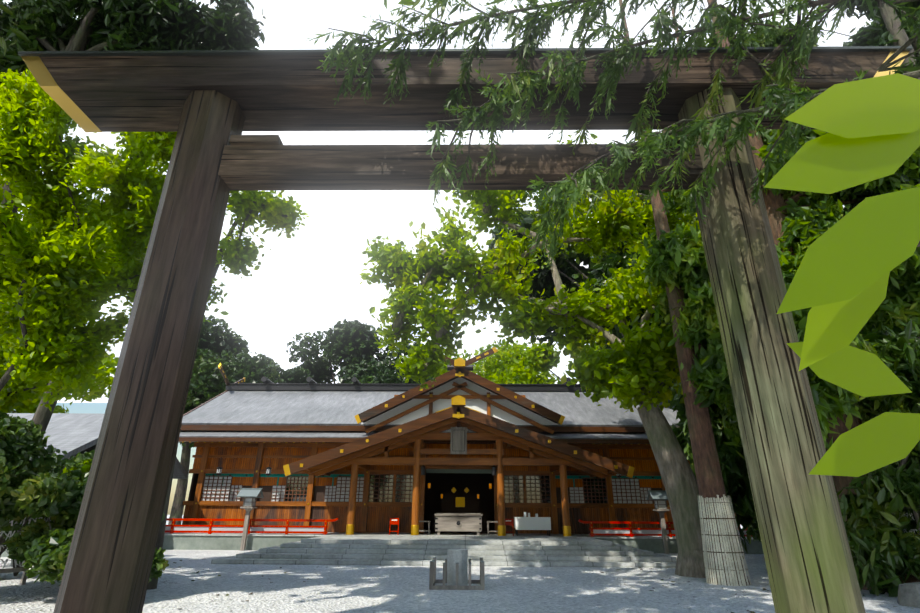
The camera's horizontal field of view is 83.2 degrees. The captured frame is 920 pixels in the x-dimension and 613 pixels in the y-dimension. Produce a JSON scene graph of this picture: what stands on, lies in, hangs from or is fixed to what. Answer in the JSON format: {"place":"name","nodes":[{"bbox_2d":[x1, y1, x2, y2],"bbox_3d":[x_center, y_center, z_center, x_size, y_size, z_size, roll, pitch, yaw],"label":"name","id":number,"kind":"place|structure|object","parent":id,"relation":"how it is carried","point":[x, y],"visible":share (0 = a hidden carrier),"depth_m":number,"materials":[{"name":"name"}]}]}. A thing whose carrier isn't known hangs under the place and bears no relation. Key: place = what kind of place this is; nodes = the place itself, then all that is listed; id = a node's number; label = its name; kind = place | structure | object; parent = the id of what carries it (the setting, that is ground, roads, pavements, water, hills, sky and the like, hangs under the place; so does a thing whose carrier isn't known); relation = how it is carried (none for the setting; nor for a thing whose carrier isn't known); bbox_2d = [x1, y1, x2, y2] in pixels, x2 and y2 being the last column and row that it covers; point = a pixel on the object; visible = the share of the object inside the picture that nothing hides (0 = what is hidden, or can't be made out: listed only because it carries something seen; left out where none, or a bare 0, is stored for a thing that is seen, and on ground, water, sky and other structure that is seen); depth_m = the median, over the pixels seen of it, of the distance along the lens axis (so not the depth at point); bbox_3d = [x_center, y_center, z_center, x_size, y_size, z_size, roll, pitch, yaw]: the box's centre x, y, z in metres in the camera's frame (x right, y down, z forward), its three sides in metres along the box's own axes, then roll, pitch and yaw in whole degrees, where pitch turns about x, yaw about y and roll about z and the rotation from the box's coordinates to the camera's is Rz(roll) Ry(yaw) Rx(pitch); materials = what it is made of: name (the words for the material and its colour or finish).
{"place":"outdoors","nodes":[
{"label":"outdoors","id":0,"kind":"place"},
{"bbox_2d":[1,413,187,556],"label":"roof","id":1,"kind":"structure","parent":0,"point":[73,434],"depth_m":20.55,"materials":[{"name":"beige"}]},
{"bbox_2d":[14,403,196,514],"label":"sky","id":2,"kind":"structure","parent":0,"point":[100,408],"materials":[{"name":"white"}]},
{"bbox_2d":[1,0,871,402],"bbox_3d":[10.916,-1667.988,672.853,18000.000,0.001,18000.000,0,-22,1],"label":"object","id":3,"kind":"object","parent":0,"point":[305,278],"depth_m":3365.71,"materials":[{"name":"white"}]},
{"bbox_2d":[0,515,919,612],"bbox_3d":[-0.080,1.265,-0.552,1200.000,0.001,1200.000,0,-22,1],"label":"ground","id":4,"kind":"structure","parent":0,"point":[372,589],"depth_m":10.10,"materials":[{"name":"grey gravel"}]},
{"bbox_2d":[19,572,26,584],"bbox_3d":[-8.505,5.473,12.316,0.093,1.720,3.300,-8,-23,19],"label":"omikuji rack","id":5,"kind":"object","parent":4,"relation":"on","point":[23,579],"depth_m":10.71,"materials":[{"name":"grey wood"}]},
{"bbox_2d":[0,517,54,572],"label":"omikuji rack","id":6,"kind":"object","parent":4,"relation":"on","point":[12,570],"visible":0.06,"depth_m":9.64,"materials":[{"name":"grey wood"}]},
{"bbox_2d":[0,412,65,555],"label":"shrub","id":7,"kind":"object","parent":4,"relation":"on","point":[23,452],"visible":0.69,"depth_m":9.57,"materials":[{"name":"green plant"}]},
{"bbox_2d":[4,448,75,575],"bbox_3d":[-10.755,4.908,12.533,2.935,2.932,3.542,17,-27,-36],"label":"shrub","id":8,"kind":"object","parent":4,"relation":"on","point":[59,463],"depth_m":13.00,"materials":[{"name":"green plant"}]},
{"bbox_2d":[3,472,86,584],"bbox_3d":[-7.028,4.165,9.502,2.117,2.095,2.383,-10,-24,25],"label":"shrub","id":9,"kind":"object","parent":4,"relation":"on","point":[57,497],"visible":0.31,"depth_m":9.01,"materials":[{"name":"green plant"}]},
{"bbox_2d":[0,449,94,538],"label":"shrub","id":10,"kind":"object","parent":4,"relation":"on","point":[79,475],"visible":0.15,"depth_m":10.81,"materials":[{"name":"green plant"}]},
{"bbox_2d":[0,301,118,412],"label":"tree","id":11,"kind":"object","parent":4,"relation":"on","point":[20,397],"visible":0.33,"depth_m":40.79,"materials":[{"name":"green plant"}]},
{"bbox_2d":[0,171,150,556],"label":"tree","id":12,"kind":"object","parent":4,"relation":"on","point":[42,415],"visible":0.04,"depth_m":13.11,"materials":[{"name":"green plant"}]},
{"bbox_2d":[62,459,91,476],"bbox_3d":[-7.709,4.473,10.812,2.702,2.486,1.624,0,-22,1],"label":"shrub","id":13,"kind":"object","parent":4,"relation":"on","point":[85,467],"depth_m":10.95,"materials":[{"name":"green plant"}]},
{"bbox_2d":[50,512,168,582],"bbox_3d":[-5.934,4.153,8.835,1.495,1.634,1.607,-8,-23,20],"label":"shrub","id":14,"kind":"object","parent":4,"relation":"on","point":[61,553],"visible":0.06,"depth_m":8.81,"materials":[{"name":"green plant"}]},
{"bbox_2d":[0,68,228,410],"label":"tree","id":15,"kind":"object","parent":4,"relation":"on","point":[78,265],"visible":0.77,"depth_m":9.37,"materials":[{"name":"green plant"}]},
{"bbox_2d":[0,0,267,237],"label":"tree","id":16,"kind":"object","parent":4,"relation":"on","point":[99,25],"visible":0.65,"depth_m":12.24,"materials":[{"name":"green plant"}]},
{"bbox_2d":[168,315,286,524],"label":"tree","id":17,"kind":"object","parent":4,"relation":"on","point":[217,346],"visible":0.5,"depth_m":43.05,"materials":[{"name":"green plant"}]},
{"bbox_2d":[147,190,309,589],"bbox_3d":[-4.995,1.146,11.121,2.776,8.946,1.872,0,-22,1],"label":"tree","id":18,"kind":"object","parent":4,"relation":"on","point":[275,213],"visible":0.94,"depth_m":12.13,"materials":[{"name":"green plant"}]},
{"bbox_2d":[237,488,263,550],"bbox_3d":[-8.830,8.806,21.490,0.920,2.400,0.800,0,-22,1],"label":"lantern","id":19,"kind":"object","parent":4,"relation":"on","point":[250,495],"visible":1,"depth_m":21.53,"materials":[{"name":"grey wood"}]},
{"bbox_2d":[282,319,438,383],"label":"tree","id":20,"kind":"object","parent":4,"relation":"on","point":[353,345],"visible":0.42,"depth_m":50.84,"materials":[{"name":"green plant"}]},
{"bbox_2d":[384,0,412,8],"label":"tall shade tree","id":21,"kind":"object","parent":4,"relation":"on","point":[405,2],"visible":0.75,"depth_m":15.63,"materials":[{"name":"green plant"}]},
{"bbox_2d":[7,560,896,612],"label":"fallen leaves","id":22,"kind":"object","parent":4,"relation":"on","point":[338,566],"visible":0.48,"depth_m":10.64,"materials":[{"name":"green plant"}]},
{"bbox_2d":[429,549,484,589],"bbox_3d":[-0.052,5.543,10.986,1.118,0.700,1.118,0,-22,1],"label":"stone monument","id":23,"kind":"object","parent":4,"relation":"on","point":[457,570],"visible":1,"depth_m":10.77,"materials":[{"name":"grey stone"}]},
{"bbox_2d":[163,532,763,567],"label":"stone steps","id":24,"kind":"structure","parent":4,"relation":"on","point":[491,549],"depth_m":16.76,"materials":[{"name":"stone"}]},
{"bbox_2d":[165,518,338,534],"bbox_3d":[-9.652,9.191,21.738,9.085,0.662,0.112,0,-22,1],"label":"railing","id":25,"kind":"object","parent":24,"relation":"on","point":[172,528],"visible":0.81,"depth_m":21.68,"materials":[{"name":"red paint"}]},
{"bbox_2d":[389,518,398,534],"bbox_3d":[-2.820,9.417,22.186,0.400,0.660,0.240,0,-22,1],"label":"red sign","id":26,"kind":"object","parent":24,"relation":"on","point":[394,521],"visible":1,"depth_m":22.23,"materials":[{"name":"paint"}]},
{"bbox_2d":[419,521,430,534],"bbox_3d":[-1.663,9.703,22.729,0.700,0.550,0.450,0,-22,1],"label":"side table","id":27,"kind":"object","parent":24,"relation":"on","point":[428,530],"visible":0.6,"depth_m":22.51,"materials":[{"name":"grey wood"}]},
{"bbox_2d":[179,347,679,535],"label":"shrine roof","id":28,"kind":"structure","parent":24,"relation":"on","point":[459,406],"depth_m":25.73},
{"bbox_2d":[426,469,491,530],"bbox_3d":[0.001,10.243,27.314,3.400,3.000,3.600,0,-22,1],"label":"altar interior","id":29,"kind":"object","parent":28,"relation":"in","point":[454,502],"visible":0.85,"depth_m":28.12,"materials":[{"name":"brown wood"}]},
{"bbox_2d":[435,513,481,534],"bbox_3d":[-0.061,9.585,22.836,2.080,0.870,0.980,0,-22,1],"label":"offering box","id":30,"kind":"object","parent":24,"relation":"on","point":[458,521],"visible":1,"depth_m":22.44,"materials":[{"name":"grey wood"}]},
{"bbox_2d":[182,442,738,533],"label":"shrine hall","id":31,"kind":"structure","parent":24,"relation":"on","point":[224,473],"depth_m":25.33,"materials":[{"name":"brown wood"}]},
{"bbox_2d":[487,521,497,534],"bbox_3d":[1.537,9.706,22.684,0.700,0.550,0.450,0,-22,1],"label":"side table","id":32,"kind":"object","parent":24,"relation":"on","point":[488,522],"visible":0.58,"depth_m":22.54,"materials":[{"name":"grey wood"}]},
{"bbox_2d":[505,519,513,535],"bbox_3d":[2.080,9.422,22.117,0.400,0.660,0.240,0,-22,1],"label":"red sign","id":33,"kind":"object","parent":24,"relation":"on","point":[508,521],"visible":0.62,"depth_m":22.18,"materials":[{"name":"paint"}]},
{"bbox_2d":[514,512,550,535],"bbox_3d":[3.134,9.418,22.452,1.510,0.930,0.655,0,-22,1],"label":"cloth table","id":34,"kind":"object","parent":24,"relation":"on","point":[536,522],"visible":1,"depth_m":22.16,"materials":[{"name":"white fabric"}]},
{"bbox_2d":[579,519,751,536],"bbox_3d":[9.496,9.209,21.471,9.085,0.662,0.112,0,-22,1],"label":"railing","id":35,"kind":"object","parent":24,"relation":"on","point":[630,531],"visible":0.44,"depth_m":21.46,"materials":[{"name":"red paint"}]},
{"bbox_2d":[18,46,912,612],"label":"torii","id":36,"kind":"object","parent":4,"relation":"on","point":[208,106],"visible":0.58,"depth_m":4.58,"materials":[{"name":"brown wood"}]},
{"bbox_2d":[424,339,560,383],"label":"tree","id":37,"kind":"object","parent":4,"relation":"on","point":[511,367],"visible":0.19,"depth_m":59.21,"materials":[{"name":"green plant"}]},
{"bbox_2d":[359,133,713,577],"bbox_3d":[3.536,0.375,18.880,13.396,16.835,7.572,-7,-23,19],"label":"camphor tree","id":38,"kind":"object","parent":4,"relation":"on","point":[639,368],"visible":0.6,"depth_m":17.87,"materials":[{"name":"green plant"}]},
{"bbox_2d":[489,199,649,348],"bbox_3d":[12.120,2.443,36.556,20.282,25.720,15.259,0,-22,1],"label":"tree","id":39,"kind":"object","parent":4,"relation":"on","point":[570,270],"visible":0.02,"depth_m":38.13,"materials":[{"name":"green plant"}]},
{"bbox_2d":[524,341,671,379],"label":"tree","id":40,"kind":"object","parent":4,"relation":"on","point":[538,356],"visible":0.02,"depth_m":55.50,"materials":[{"name":"green plant"}]},
{"bbox_2d":[305,0,919,269],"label":"branches","id":41,"kind":"object","parent":4,"relation":"on","point":[782,99],"visible":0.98,"depth_m":4.23,"materials":[{"name":"green plant"}]},
{"bbox_2d":[764,73,919,476],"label":"leaves","id":42,"kind":"object","parent":41,"relation":"on","point":[854,257],"visible":1,"depth_m":0.16,"materials":[{"name":"green plant"}]},
{"bbox_2d":[647,490,669,553],"bbox_3d":[8.319,8.822,21.250,0.920,2.400,0.800,0,-22,1],"label":"lantern","id":43,"kind":"object","parent":4,"relation":"on","point":[659,497],"visible":0.94,"depth_m":21.29,"materials":[{"name":"grey wood"}]},
{"bbox_2d":[671,8,744,459],"bbox_3d":[11.400,-2.461,17.689,6.949,21.300,4.884,10,-24,-22],"label":"tree","id":44,"kind":"object","parent":4,"relation":"on","point":[731,427],"depth_m":15.50,"materials":[{"name":"green plant"}]},
{"bbox_2d":[588,140,842,333],"bbox_3d":[16.834,0.611,29.621,17.658,24.014,15.401,8,-23,-18],"label":"tree","id":45,"kind":"object","parent":4,"relation":"on","point":[600,269],"visible":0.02,"depth_m":29.90,"materials":[{"name":"green plant"}]},
{"bbox_2d":[619,0,813,585],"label":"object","id":46,"kind":"object","parent":4,"relation":"on","point":[678,268],"visible":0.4,"depth_m":13.16,"materials":[{"name":"brown plant"}]},
{"bbox_2d":[697,494,750,585],"bbox_3d":[6.022,5.342,11.952,0.939,1.869,0.926,0,-22,1],"label":"trunk wrapping","id":47,"kind":"object","parent":46,"relation":"attached to","point":[706,544],"visible":0.9,"depth_m":11.65,"materials":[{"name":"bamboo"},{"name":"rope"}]},
{"bbox_2d":[747,516,760,541],"bbox_3d":[11.275,6.890,16.892,2.990,2.794,3.174,-20,-30,41],"label":"shrub","id":48,"kind":"object","parent":4,"relation":"on","point":[753,528],"depth_m":16.71,"materials":[{"name":"green plant"}]},
{"bbox_2d":[632,17,884,558],"bbox_3d":[18.146,-3.398,24.232,20.614,28.017,8.333,0,-22,1],"label":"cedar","id":49,"kind":"object","parent":4,"relation":"on","point":[734,472],"visible":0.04,"depth_m":19.73,"materials":[{"name":"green plant"}]},
{"bbox_2d":[707,0,919,591],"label":"tree","id":50,"kind":"object","parent":4,"relation":"on","point":[797,231],"visible":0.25,"depth_m":12.38,"materials":[{"name":"green plant"}]},
{"bbox_2d":[836,0,919,596],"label":"tree","id":51,"kind":"object","parent":4,"relation":"on","point":[872,509],"visible":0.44,"depth_m":10.42,"materials":[{"name":"green plant"}]},
{"bbox_2d":[897,582,919,607],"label":"garden rock","id":52,"kind":"object","parent":4,"relation":"on","point":[908,594],"visible":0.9,"depth_m":8.80,"materials":[{"name":"stone"}]},
{"bbox_2d":[897,530,919,579],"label":"shrub","id":53,"kind":"object","parent":4,"relation":"on","point":[914,564],"visible":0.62,"depth_m":9.82,"materials":[{"name":"green plant"}]},
{"bbox_2d":[898,505,919,574],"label":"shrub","id":54,"kind":"object","parent":4,"relation":"on","point":[916,515],"visible":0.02,"depth_m":10.22,"materials":[{"name":"green plant"}]}
]}

